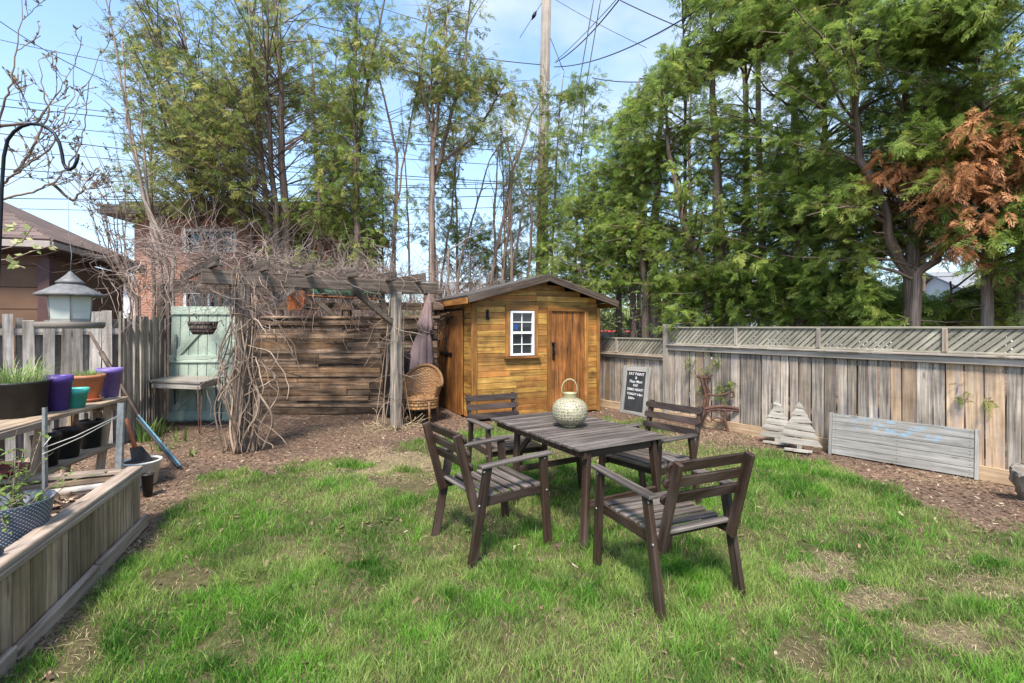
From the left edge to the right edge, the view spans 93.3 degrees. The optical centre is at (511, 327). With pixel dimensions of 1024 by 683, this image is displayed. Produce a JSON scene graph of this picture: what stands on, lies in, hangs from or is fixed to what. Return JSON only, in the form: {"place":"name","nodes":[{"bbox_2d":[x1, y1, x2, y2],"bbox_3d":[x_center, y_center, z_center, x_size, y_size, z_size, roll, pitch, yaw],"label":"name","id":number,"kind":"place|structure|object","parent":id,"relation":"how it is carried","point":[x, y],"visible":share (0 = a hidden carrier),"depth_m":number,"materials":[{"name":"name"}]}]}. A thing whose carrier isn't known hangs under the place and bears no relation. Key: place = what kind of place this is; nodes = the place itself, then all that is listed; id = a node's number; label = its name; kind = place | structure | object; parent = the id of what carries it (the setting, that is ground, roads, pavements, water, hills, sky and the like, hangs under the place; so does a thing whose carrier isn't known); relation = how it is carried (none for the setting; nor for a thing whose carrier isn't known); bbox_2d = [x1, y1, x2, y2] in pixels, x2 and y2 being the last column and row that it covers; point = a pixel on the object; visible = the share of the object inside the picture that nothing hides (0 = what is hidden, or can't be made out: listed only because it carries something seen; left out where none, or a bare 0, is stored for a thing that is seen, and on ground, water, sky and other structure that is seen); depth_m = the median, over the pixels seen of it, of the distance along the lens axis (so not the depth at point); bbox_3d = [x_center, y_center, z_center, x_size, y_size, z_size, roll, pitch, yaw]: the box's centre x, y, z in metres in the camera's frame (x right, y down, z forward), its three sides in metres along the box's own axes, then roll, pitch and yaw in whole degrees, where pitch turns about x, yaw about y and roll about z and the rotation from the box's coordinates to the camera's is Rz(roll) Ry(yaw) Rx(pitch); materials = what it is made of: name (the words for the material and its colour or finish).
{"place":"outdoors","nodes":[
{"label":"outdoors","id":0,"kind":"place"},
{"bbox_2d":[0,202,145,373],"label":"garage","id":1,"kind":"structure","parent":0,"point":[19,286],"depth_m":6.66,"materials":[{"name":"brown"}]},
{"bbox_2d":[97,201,390,358],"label":"brick house","id":2,"kind":"structure","parent":0,"point":[196,237],"depth_m":14.20,"materials":[{"name":"red"}]},
{"bbox_2d":[183,229,235,252],"bbox_3d":[-8.875,-2.550,14.248,1.550,0.700,0.115,0,0,0],"label":"window","id":3,"kind":"structure","parent":2,"relation":"in","point":[196,236],"depth_m":14.29,"materials":[{"name":"grey glass"}]},
{"bbox_2d":[0,415,1023,682],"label":"grass","id":4,"kind":"structure","parent":0,"point":[958,607],"depth_m":2.79,"materials":[{"name":"plant"}]},
{"bbox_2d":[0,342,1023,682],"bbox_3d":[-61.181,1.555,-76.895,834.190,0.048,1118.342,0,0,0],"label":"ground","id":5,"kind":"structure","parent":0,"point":[84,640],"depth_m":3.30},
{"bbox_2d":[0,396,127,491],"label":"plant shelf","id":6,"kind":"object","parent":5,"relation":"on","point":[10,427],"visible":0.42,"depth_m":4.04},
{"bbox_2d":[0,354,62,419],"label":"potted plant","id":7,"kind":"object","parent":6,"relation":"on","point":[26,395],"visible":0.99,"depth_m":3.62,"materials":[{"name":"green plant"}]},
{"bbox_2d":[29,432,61,466],"bbox_3d":[-3.790,1.000,3.930,0.196,0.255,0.196,0,0,36],"label":"nursery pot","id":8,"kind":"object","parent":6,"relation":"on","point":[53,458],"visible":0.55,"depth_m":3.92,"materials":[{"name":"black plastic"}]},
{"bbox_2d":[42,374,73,411],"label":"potted plant","id":9,"kind":"object","parent":6,"relation":"on","point":[60,390],"visible":0.85,"depth_m":3.90,"materials":[{"name":"purple plastic"}]},
{"bbox_2d":[52,425,83,458],"bbox_3d":[-3.860,1.000,4.200,0.204,0.255,0.204,0,0,30],"label":"nursery pot","id":10,"kind":"object","parent":6,"relation":"on","point":[70,450],"visible":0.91,"depth_m":4.16,"materials":[{"name":"black plastic"}]},
{"bbox_2d":[69,368,105,401],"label":"potted plant","id":11,"kind":"object","parent":6,"relation":"on","point":[93,381],"visible":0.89,"depth_m":4.37,"materials":[{"name":"orange plant"}]},
{"bbox_2d":[76,418,103,448],"bbox_3d":[-3.970,1.000,4.550,0.196,0.255,0.196,0,0,-3],"label":"nursery pot","id":12,"kind":"object","parent":6,"relation":"on","point":[91,440],"visible":0.97,"depth_m":4.50,"materials":[{"name":"black plastic"}]},
{"bbox_2d":[95,367,123,397],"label":"potted plant","id":13,"kind":"object","parent":6,"relation":"on","point":[111,383],"visible":0.76,"depth_m":4.67,"materials":[{"name":"purple plastic"}]},
{"bbox_2d":[0,0,133,209],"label":"budding tree","id":14,"kind":"object","parent":5,"relation":"on","point":[27,155],"visible":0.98,"depth_m":2.85,"materials":[{"name":"plant"}]},
{"bbox_2d":[1,222,56,268],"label":"leafy twig","id":15,"kind":"object","parent":14,"relation":"attached to","point":[13,264],"visible":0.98,"depth_m":2.50,"materials":[{"name":"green plant"}]},
{"bbox_2d":[0,465,148,678],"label":"raised bed","id":16,"kind":"object","parent":5,"relation":"on","point":[52,568],"visible":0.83,"depth_m":2.70,"materials":[{"name":"wood"}]},
{"bbox_2d":[0,122,79,273],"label":"shepherd hook","id":17,"kind":"object","parent":16,"relation":"on","point":[5,150],"visible":1,"depth_m":2.25,"materials":[{"name":"black metal"}]},
{"bbox_2d":[33,184,105,328],"bbox_3d":[-2.056,-0.370,2.250,0.251,0.750,0.251,0,0,-12],"label":"bird feeder","id":18,"kind":"object","parent":17,"relation":"hanging from","point":[70,295],"visible":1,"depth_m":2.19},
{"bbox_2d":[42,407,47,488],"bbox_3d":[-3.155,0.895,3.264,0.034,0.710,0.033,0,0,0],"label":"metal post","id":19,"kind":"object","parent":16,"relation":"on","point":[44,430],"visible":0.57,"depth_m":3.25,"materials":[{"name":"metal"}]},
{"bbox_2d":[50,489,93,516],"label":"bed mulch","id":20,"kind":"object","parent":16,"relation":"on","point":[71,498],"visible":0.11,"depth_m":3.33,"materials":[{"name":"brown plant"}]},
{"bbox_2d":[0,429,107,548],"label":"potted plant","id":21,"kind":"object","parent":20,"relation":"on","point":[23,513],"visible":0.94,"depth_m":2.59,"materials":[{"name":"green plant"}]},
{"bbox_2d":[60,490,91,497],"bbox_3d":[-3.340,1.230,3.410,0.905,0.080,0.090,0,0,-25],"label":"timber","id":22,"kind":"object","parent":16,"relation":"on","point":[80,493],"depth_m":3.48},
{"bbox_2d":[49,482,103,493],"bbox_3d":[-3.345,1.180,3.440,0.895,0.055,0.060,0,0,-25],"label":"timber","id":23,"kind":"object","parent":22,"relation":"on","point":[78,488],"depth_m":3.50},
{"bbox_2d":[3,475,113,493],"bbox_3d":[-3.350,1.140,3.470,0.886,0.055,0.050,0,0,-25],"label":"timber","id":24,"kind":"object","parent":23,"relation":"on","point":[80,481],"visible":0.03,"depth_m":3.52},
{"bbox_2d":[115,403,125,468],"bbox_3d":[-2.985,0.912,3.676,0.062,0.676,0.037,0,0,0],"label":"metal post","id":25,"kind":"object","parent":16,"relation":"on","point":[120,440],"visible":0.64,"depth_m":3.67,"materials":[{"name":"metal"}]},
{"bbox_2d":[0,311,166,460],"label":"picket fence","id":26,"kind":"object","parent":5,"relation":"on","point":[139,356],"visible":0.47,"depth_m":6.24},
{"bbox_2d":[30,107,156,327],"bbox_3d":[-6.102,-0.793,7.013,1.623,4.701,0.698,0,0,-21],"label":"budding shrub","id":27,"kind":"object","parent":5,"relation":"on","point":[137,299],"visible":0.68,"depth_m":7.14,"materials":[{"name":"plant"}]},
{"bbox_2d":[88,332,181,467],"bbox_3d":[-4.441,0.802,5.642,1.783,1.502,0.058,0,0,24],"label":"long pole","id":28,"kind":"object","parent":5,"relation":"on","point":[154,436],"visible":0.91,"depth_m":5.54,"materials":[{"name":"blue plastic"}]},
{"bbox_2d":[60,0,215,305],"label":"bare tree","id":29,"kind":"object","parent":5,"relation":"on","point":[147,201],"visible":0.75,"depth_m":9.58,"materials":[{"name":"brown plant"}]},
{"bbox_2d":[124,455,162,486],"bbox_3d":[-3.680,1.433,4.800,0.340,0.235,0.340,0,0,-22],"label":"bucket","id":30,"kind":"object","parent":5,"relation":"on","point":[152,464],"visible":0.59,"depth_m":4.77,"materials":[{"name":"white plastic"}]},
{"bbox_2d":[125,418,151,460],"bbox_3d":[-3.791,1.150,4.868,0.452,0.433,0.073,0,0,27],"label":"garden spade","id":31,"kind":"object","parent":30,"relation":"in","point":[140,453],"visible":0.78,"depth_m":4.86,"materials":[{"name":"black metal"}]},
{"bbox_2d":[98,11,213,319],"bbox_3d":[-8.910,-3.152,12.757,3.088,9.509,3.753,0,0,-41],"label":"cedar tree","id":32,"kind":"object","parent":5,"relation":"on","point":[142,211],"visible":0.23,"depth_m":12.31,"materials":[{"name":"green plant"}]},
{"bbox_2d":[157,283,171,411],"bbox_3d":[-6.045,0.390,8.418,0.220,2.320,0.105,0,0,0],"label":"fence post","id":33,"kind":"object","parent":5,"relation":"on","point":[162,311],"visible":0.18,"depth_m":8.37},
{"bbox_2d":[148,375,223,432],"bbox_3d":[-5.045,1.170,7.510,1.271,0.758,0.766,0,0,15],"label":"side table","id":34,"kind":"object","parent":5,"relation":"on","point":[177,382],"visible":0.79,"depth_m":7.20,"materials":[{"name":"grey wood"}]},
{"bbox_2d":[167,306,235,421],"bbox_3d":[-5.122,0.600,7.973,1.020,1.900,0.076,0,-3,-4],"label":"barn door","id":35,"kind":"structure","parent":5,"relation":"on","point":[188,346],"depth_m":7.98,"materials":[{"name":"green paint"}]},
{"bbox_2d":[187,313,223,334],"bbox_3d":[-4.364,-0.051,6.901,0.510,0.312,0.272,0,0,0],"label":"wicker basket","id":36,"kind":"object","parent":35,"relation":"hanging from","point":[197,328],"visible":0.9,"depth_m":6.80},
{"bbox_2d":[97,0,314,306],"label":"cedar tree","id":37,"kind":"object","parent":5,"relation":"on","point":[146,30],"visible":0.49,"depth_m":10.58,"materials":[{"name":"green plant"}]},
{"bbox_2d":[145,98,303,265],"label":"cedar tree","id":38,"kind":"object","parent":5,"relation":"on","point":[238,207],"visible":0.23,"depth_m":10.99,"materials":[{"name":"green plant"}]},
{"bbox_2d":[172,0,324,302],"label":"cedar tree","id":39,"kind":"object","parent":5,"relation":"on","point":[250,228],"visible":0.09,"depth_m":12.77,"materials":[{"name":"green plant"}]},
{"bbox_2d":[100,0,408,358],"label":"cedar tree","id":40,"kind":"object","parent":5,"relation":"on","point":[271,7],"visible":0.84,"depth_m":10.05,"materials":[{"name":"green plant"}]},
{"bbox_2d":[172,255,437,452],"bbox_3d":[-3.111,0.378,7.541,3.382,2.446,2.477,0,0,-43],"label":"pergola","id":41,"kind":"object","parent":5,"relation":"on","point":[224,278],"visible":0.73,"depth_m":6.79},
{"bbox_2d":[33,180,462,455],"bbox_3d":[-3.547,0.034,7.310,3.562,3.884,5.263,0,0,43],"label":"climbing vine","id":42,"kind":"object","parent":41,"relation":"attached to","point":[256,411],"visible":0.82,"depth_m":6.07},
{"bbox_2d":[363,290,437,432],"bbox_3d":[-1.759,0.492,7.430,1.192,2.119,1.239,0,0,0],"label":"climbing vine","id":43,"kind":"object","parent":41,"relation":"attached to","point":[395,401],"visible":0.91,"depth_m":7.41,"materials":[{"name":"plant"}]},
{"bbox_2d":[231,20,404,358],"bbox_3d":[-4.409,-2.681,11.149,3.966,8.575,4.088,0,0,0],"label":"cedar tree","id":44,"kind":"object","parent":5,"relation":"on","point":[318,224],"visible":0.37,"depth_m":10.79,"materials":[{"name":"green plant"}]},
{"bbox_2d":[247,3,403,358],"bbox_3d":[-4.888,-3.465,12.985,4.032,10.134,3.437,0,0,44],"label":"cedar tree","id":45,"kind":"object","parent":5,"relation":"on","point":[305,185],"visible":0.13,"depth_m":12.66,"materials":[{"name":"green plant"}]},
{"bbox_2d":[251,288,443,413],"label":"plank wall","id":46,"kind":"structure","parent":5,"relation":"on","point":[336,386],"depth_m":8.64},
{"bbox_2d":[273,0,428,358],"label":"cedar tree","id":47,"kind":"object","parent":5,"relation":"on","point":[352,71],"visible":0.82,"depth_m":10.16,"materials":[{"name":"green plant"}]},
{"bbox_2d":[293,127,445,348],"bbox_3d":[-3.413,-1.702,12.100,3.486,6.607,3.147,0,0,0],"label":"cedar tree","id":48,"kind":"object","parent":5,"relation":"on","point":[376,172],"visible":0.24,"depth_m":12.06,"materials":[{"name":"green plant"}]},
{"bbox_2d":[268,256,485,403],"bbox_3d":[-2.303,-0.012,10.246,5.051,3.140,3.842,0,0,0],"label":"bare shrub","id":49,"kind":"object","parent":5,"relation":"on","point":[450,291],"visible":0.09,"depth_m":9.60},
{"bbox_2d":[328,36,448,301],"bbox_3d":[-2.528,-2.322,10.428,2.532,7.849,2.162,0,0,-34],"label":"cedar tree","id":50,"kind":"object","parent":5,"relation":"on","point":[396,191],"visible":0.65,"depth_m":10.35,"materials":[{"name":"green plant"}]},
{"bbox_2d":[402,363,443,423],"bbox_3d":[-1.497,1.082,7.939,0.753,0.938,0.653,0,0,8],"label":"wicker armchair","id":51,"kind":"object","parent":5,"relation":"on","point":[416,400],"visible":0.85,"depth_m":8.10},
{"bbox_2d":[336,0,553,333],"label":"cedar tree","id":52,"kind":"object","parent":5,"relation":"on","point":[461,80],"visible":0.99,"depth_m":9.86,"materials":[{"name":"green plant"}]},
{"bbox_2d":[381,84,524,315],"bbox_3d":[-1.224,-1.939,10.752,3.052,7.088,1.639,0,0,0],"label":"bare tree","id":53,"kind":"object","parent":5,"relation":"on","point":[446,237],"visible":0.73,"depth_m":10.79,"materials":[{"name":"brown wood"}]},
{"bbox_2d":[399,87,517,291],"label":"cedar tree","id":54,"kind":"object","parent":5,"relation":"on","point":[447,192],"visible":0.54,"depth_m":12.61,"materials":[{"name":"green plant"}]},
{"bbox_2d":[436,212,512,290],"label":"cedar tree","id":55,"kind":"object","parent":5,"relation":"on","point":[483,239],"visible":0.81,"depth_m":11.40,"materials":[{"name":"green plant"}]},
{"bbox_2d":[365,236,606,368],"bbox_3d":[-0.664,-0.171,10.409,5.185,3.456,4.458,0,0,0],"label":"bare shrub","id":56,"kind":"object","parent":5,"relation":"on","point":[453,283],"visible":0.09,"depth_m":9.60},
{"bbox_2d":[422,421,551,568],"bbox_3d":[-0.194,1.127,3.519,0.767,0.876,0.632,0,0,-33],"label":"garden armchair","id":57,"kind":"object","parent":5,"relation":"on","point":[480,500],"visible":1,"depth_m":3.44,"materials":[{"name":"brown wood"}]},
{"bbox_2d":[435,109,573,292],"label":"cedar tree","id":58,"kind":"object","parent":5,"relation":"on","point":[505,166],"visible":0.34,"depth_m":13.03,"materials":[{"name":"green plant"}]},
{"bbox_2d":[465,392,548,495],"bbox_3d":[-0.082,1.127,4.767,0.632,0.876,0.767,0,0,-24],"label":"garden armchair","id":59,"kind":"object","parent":5,"relation":"on","point":[489,451],"visible":0.68,"depth_m":4.85,"materials":[{"name":"brown wood"}]},
{"bbox_2d":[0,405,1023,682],"bbox_3d":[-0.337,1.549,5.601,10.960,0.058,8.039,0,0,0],"label":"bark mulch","id":60,"kind":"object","parent":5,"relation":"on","point":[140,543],"visible":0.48,"depth_m":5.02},
{"bbox_2d":[382,352,410,417],"bbox_3d":[-2.020,0.985,8.450,0.500,1.130,0.500,0,0,0],"label":"waste bin","id":61,"kind":"object","parent":60,"relation":"on","point":[406,364],"visible":0.34,"depth_m":8.28,"materials":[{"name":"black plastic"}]},
{"bbox_2d":[409,294,433,413],"bbox_3d":[-1.583,0.425,8.577,0.469,2.230,0.497,7,-3,0],"label":"closed parasol","id":62,"kind":"object","parent":60,"relation":"on","point":[421,352],"visible":0.75,"depth_m":8.50,"materials":[{"name":"fabric"}]},
{"bbox_2d":[5,425,1023,682],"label":"dry straw","id":63,"kind":"object","parent":5,"relation":"on","point":[427,459],"visible":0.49,"depth_m":3.42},
{"bbox_2d":[483,62,559,300],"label":"bare tree","id":64,"kind":"object","parent":5,"relation":"on","point":[510,215],"visible":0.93,"depth_m":10.57,"materials":[{"name":"brown wood"}]},
{"bbox_2d":[432,274,618,416],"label":"garden shed","id":65,"kind":"structure","parent":5,"relation":"on","point":[533,343],"depth_m":8.43,"materials":[{"name":"brown wood"}]},
{"bbox_2d":[439,316,462,415],"bbox_3d":[-1.185,0.650,8.986,0.098,1.760,1.355,0,0,-25],"label":"side door","id":66,"kind":"structure","parent":65,"relation":"in","point":[450,393],"depth_m":8.88,"materials":[{"name":"brown wood"}]},
{"bbox_2d":[510,311,533,355],"bbox_3d":[0.173,0.100,8.264,0.445,0.760,0.060,0,0,-25],"label":"window","id":67,"kind":"structure","parent":65,"relation":"in","point":[521,322],"depth_m":8.27,"materials":[{"name":"white plastic"}]},
{"bbox_2d":[552,312,583,406],"bbox_3d":[1.011,0.625,8.637,0.686,1.810,0.106,0,0,-25],"label":"door","id":68,"kind":"structure","parent":65,"relation":"in","point":[567,327],"depth_m":8.66,"materials":[{"name":"brown wood"}]},
{"bbox_2d":[503,128,551,281],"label":"bare tree","id":69,"kind":"object","parent":5,"relation":"on","point":[531,213],"visible":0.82,"depth_m":11.18,"materials":[{"name":"brown wood"}]},
{"bbox_2d":[39,427,1023,682],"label":"fallen leaves","id":70,"kind":"object","parent":5,"relation":"on","point":[49,675],"visible":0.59,"depth_m":3.34,"materials":[{"name":"brown plant"}]},
{"bbox_2d":[537,0,550,274],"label":"utility pole","id":71,"kind":"object","parent":5,"relation":"on","point":[545,32],"visible":0.38,"depth_m":13.87,"materials":[{"name":"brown wood"}]},
{"bbox_2d":[492,63,623,279],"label":"cedar tree","id":72,"kind":"object","parent":5,"relation":"on","point":[570,99],"visible":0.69,"depth_m":12.27,"materials":[{"name":"green plant"}]},
{"bbox_2d":[520,180,616,297],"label":"cedar tree","id":73,"kind":"object","parent":5,"relation":"on","point":[572,213],"visible":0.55,"depth_m":10.76,"materials":[{"name":"green plant"}]},
{"bbox_2d":[490,411,666,551],"bbox_3d":[0.506,1.201,4.121,0.868,0.724,1.352,0,0,-30],"label":"patio table","id":74,"kind":"object","parent":5,"relation":"on","point":[588,438],"visible":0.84,"depth_m":3.75,"materials":[{"name":"wood"}]},
{"bbox_2d":[552,379,587,427],"bbox_3d":[0.490,0.637,4.100,0.300,0.407,0.300,0,0,0],"label":"lantern","id":75,"kind":"object","parent":74,"relation":"on","point":[569,409],"visible":1,"depth_m":4.00,"materials":[{"name":"ceramic"}]},
{"bbox_2d":[540,139,641,336],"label":"cedar tree","id":76,"kind":"object","parent":5,"relation":"on","point":[578,179],"visible":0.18,"depth_m":11.19,"materials":[{"name":"green plant"}]},
{"bbox_2d":[559,82,669,398],"bbox_3d":[2.167,-1.849,10.191,2.713,6.906,2.508,0,0,0],"label":"cedar tree","id":77,"kind":"object","parent":5,"relation":"on","point":[604,182],"visible":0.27,"depth_m":10.22,"materials":[{"name":"green plant"}]},
{"bbox_2d":[600,337,662,412],"bbox_3d":[1.619,0.875,9.704,0.140,1.370,3.549,0,0,-34],"label":"wooden fence","id":78,"kind":"object","parent":5,"relation":"on","point":[616,360],"visible":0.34,"depth_m":8.98,"materials":[{"name":"grey wood"}]},
{"bbox_2d":[584,66,683,352],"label":"cedar tree","id":79,"kind":"object","parent":5,"relation":"on","point":[633,331],"visible":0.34,"depth_m":9.61,"materials":[{"name":"green plant"}]},
{"bbox_2d":[619,365,650,416],"bbox_3d":[2.191,1.123,8.608,0.030,0.860,0.620,10,-5,-33],"label":"chalkboard sign","id":80,"kind":"object","parent":5,"relation":"on","point":[634,399],"visible":1,"depth_m":8.60,"materials":[{"name":"grey wood"}]},
{"bbox_2d":[590,42,709,366],"bbox_3d":[2.682,-1.933,9.329,2.358,7.082,2.371,0,0,0],"label":"cedar tree","id":81,"kind":"object","parent":5,"relation":"on","point":[639,235],"visible":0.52,"depth_m":9.24,"materials":[{"name":"green plant"}]},
{"bbox_2d":[598,399,703,504],"bbox_3d":[1.224,1.127,4.227,0.767,0.876,0.632,0,0,-38],"label":"garden armchair","id":82,"kind":"object","parent":5,"relation":"on","point":[638,460],"visible":0.63,"depth_m":4.23,"materials":[{"name":"brown wood"}]},
{"bbox_2d":[600,293,701,388],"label":"leafy shrub","id":83,"kind":"object","parent":5,"relation":"on","point":[628,324],"visible":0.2,"depth_m":10.03,"materials":[{"name":"green plant"}]},
{"bbox_2d":[591,451,754,623],"bbox_3d":[0.947,1.127,2.905,0.632,0.876,0.767,0,0,-23],"label":"garden armchair","id":84,"kind":"object","parent":5,"relation":"on","point":[646,504],"visible":0.97,"depth_m":2.72,"materials":[{"name":"brown wood"}]},
{"bbox_2d":[610,0,755,405],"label":"cedar tree","id":85,"kind":"object","parent":5,"relation":"on","point":[685,12],"visible":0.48,"depth_m":8.72,"materials":[{"name":"green plant"}]},
{"bbox_2d":[644,252,762,338],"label":"cedar bush","id":86,"kind":"object","parent":5,"relation":"on","point":[704,310],"visible":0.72,"depth_m":8.10,"materials":[{"name":"green plant"}]},
{"bbox_2d":[697,374,739,431],"bbox_3d":[3.109,1.153,7.325,0.693,0.906,0.350,0,0,12],"label":"chair","id":87,"kind":"object","parent":5,"relation":"on","point":[713,408],"visible":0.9,"depth_m":7.19,"materials":[{"name":"wood"}]},
{"bbox_2d":[608,0,838,415],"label":"cedar tree","id":88,"kind":"object","parent":5,"relation":"on","point":[679,195],"visible":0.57,"depth_m":8.24,"materials":[{"name":"green plant"}]},
{"bbox_2d":[666,0,854,344],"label":"cedar tree","id":89,"kind":"object","parent":5,"relation":"on","point":[735,176],"visible":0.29,"depth_m":7.95,"materials":[{"name":"green plant"}]},
{"bbox_2d":[700,255,827,425],"bbox_3d":[4.048,0.192,7.763,1.877,2.818,1.943,0,0,0],"label":"cedar bush","id":90,"kind":"object","parent":5,"relation":"on","point":[753,302],"visible":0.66,"depth_m":7.47,"materials":[{"name":"green plant"}]},
{"bbox_2d":[758,399,794,445],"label":"wooden tree","id":91,"kind":"object","parent":5,"relation":"on","point":[777,415],"visible":0.84,"depth_m":6.44,"materials":[{"name":"wood"}]},
{"bbox_2d":[777,401,822,453],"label":"wooden tree","id":92,"kind":"object","parent":5,"relation":"on","point":[798,420],"visible":1,"depth_m":6.04,"materials":[{"name":"grey wood"}]},
{"bbox_2d":[685,0,926,425],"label":"cedar tree","id":93,"kind":"object","parent":5,"relation":"on","point":[751,213],"visible":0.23,"depth_m":7.28,"materials":[{"name":"green plant"}]},
{"bbox_2d":[756,255,901,433],"bbox_3d":[4.622,0.289,6.994,1.788,2.626,1.904,0,0,0],"label":"cedar bush","id":94,"kind":"object","parent":5,"relation":"on","point":[793,290],"visible":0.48,"depth_m":6.82,"materials":[{"name":"green plant"}]},
{"bbox_2d":[663,324,1023,486],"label":"wooden fence","id":95,"kind":"object","parent":5,"relation":"on","point":[996,367],"visible":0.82,"depth_m":5.80,"materials":[{"name":"grey wood"}]},
{"bbox_2d":[719,0,986,432],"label":"cedar tree","id":96,"kind":"object","parent":5,"relation":"on","point":[826,133],"visible":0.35,"depth_m":6.64,"materials":[{"name":"green plant"}]},
{"bbox_2d":[785,260,952,414],"bbox_3d":[4.862,0.264,6.737,1.795,2.676,1.851,0,0,-23],"label":"cedar bush","id":97,"kind":"object","parent":5,"relation":"on","point":[838,297],"visible":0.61,"depth_m":6.39,"materials":[{"name":"green plant"}]},
{"bbox_2d":[726,0,1023,421],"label":"cedar tree","id":98,"kind":"object","parent":5,"relation":"on","point":[912,267],"visible":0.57,"depth_m":5.92,"materials":[{"name":"green plant"}]},
{"bbox_2d":[828,412,979,479],"bbox_3d":[4.337,1.301,5.439,0.060,0.510,1.330,7,-4,-40],"label":"plank panel","id":99,"kind":"object","parent":5,"relation":"on","point":[924,446],"visible":1,"depth_m":5.35,"materials":[{"name":"grey wood"}]},
{"bbox_2d":[831,0,1023,460],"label":"cedar tree","id":100,"kind":"object","parent":5,"relation":"on","point":[957,26],"visible":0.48,"depth_m":5.50,"materials":[{"name":"green plant"}]},
{"bbox_2d":[847,0,1023,458],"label":"cedar tree","id":101,"kind":"object","parent":5,"relation":"on","point":[987,256],"visible":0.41,"depth_m":5.44,"materials":[{"name":"green plant"}]},
{"bbox_2d":[877,248,1023,435],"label":"cedar bush","id":102,"kind":"object","parent":5,"relation":"on","point":[959,315],"visible":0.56,"depth_m":6.14,"materials":[{"name":"green plant"}]},
{"bbox_2d":[1008,462,1023,499],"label":"rock","id":103,"kind":"object","parent":5,"relation":"on","point":[1016,475],"visible":0.93,"depth_m":4.27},
{"bbox_2d":[0,0,1023,328],"label":"sky","id":104,"kind":"structure","parent":0,"point":[56,18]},
{"bbox_2d":[925,271,1011,358],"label":"house","id":105,"kind":"structure","parent":0,"point":[934,284],"depth_m":25.96,"materials":[{"name":"white"}]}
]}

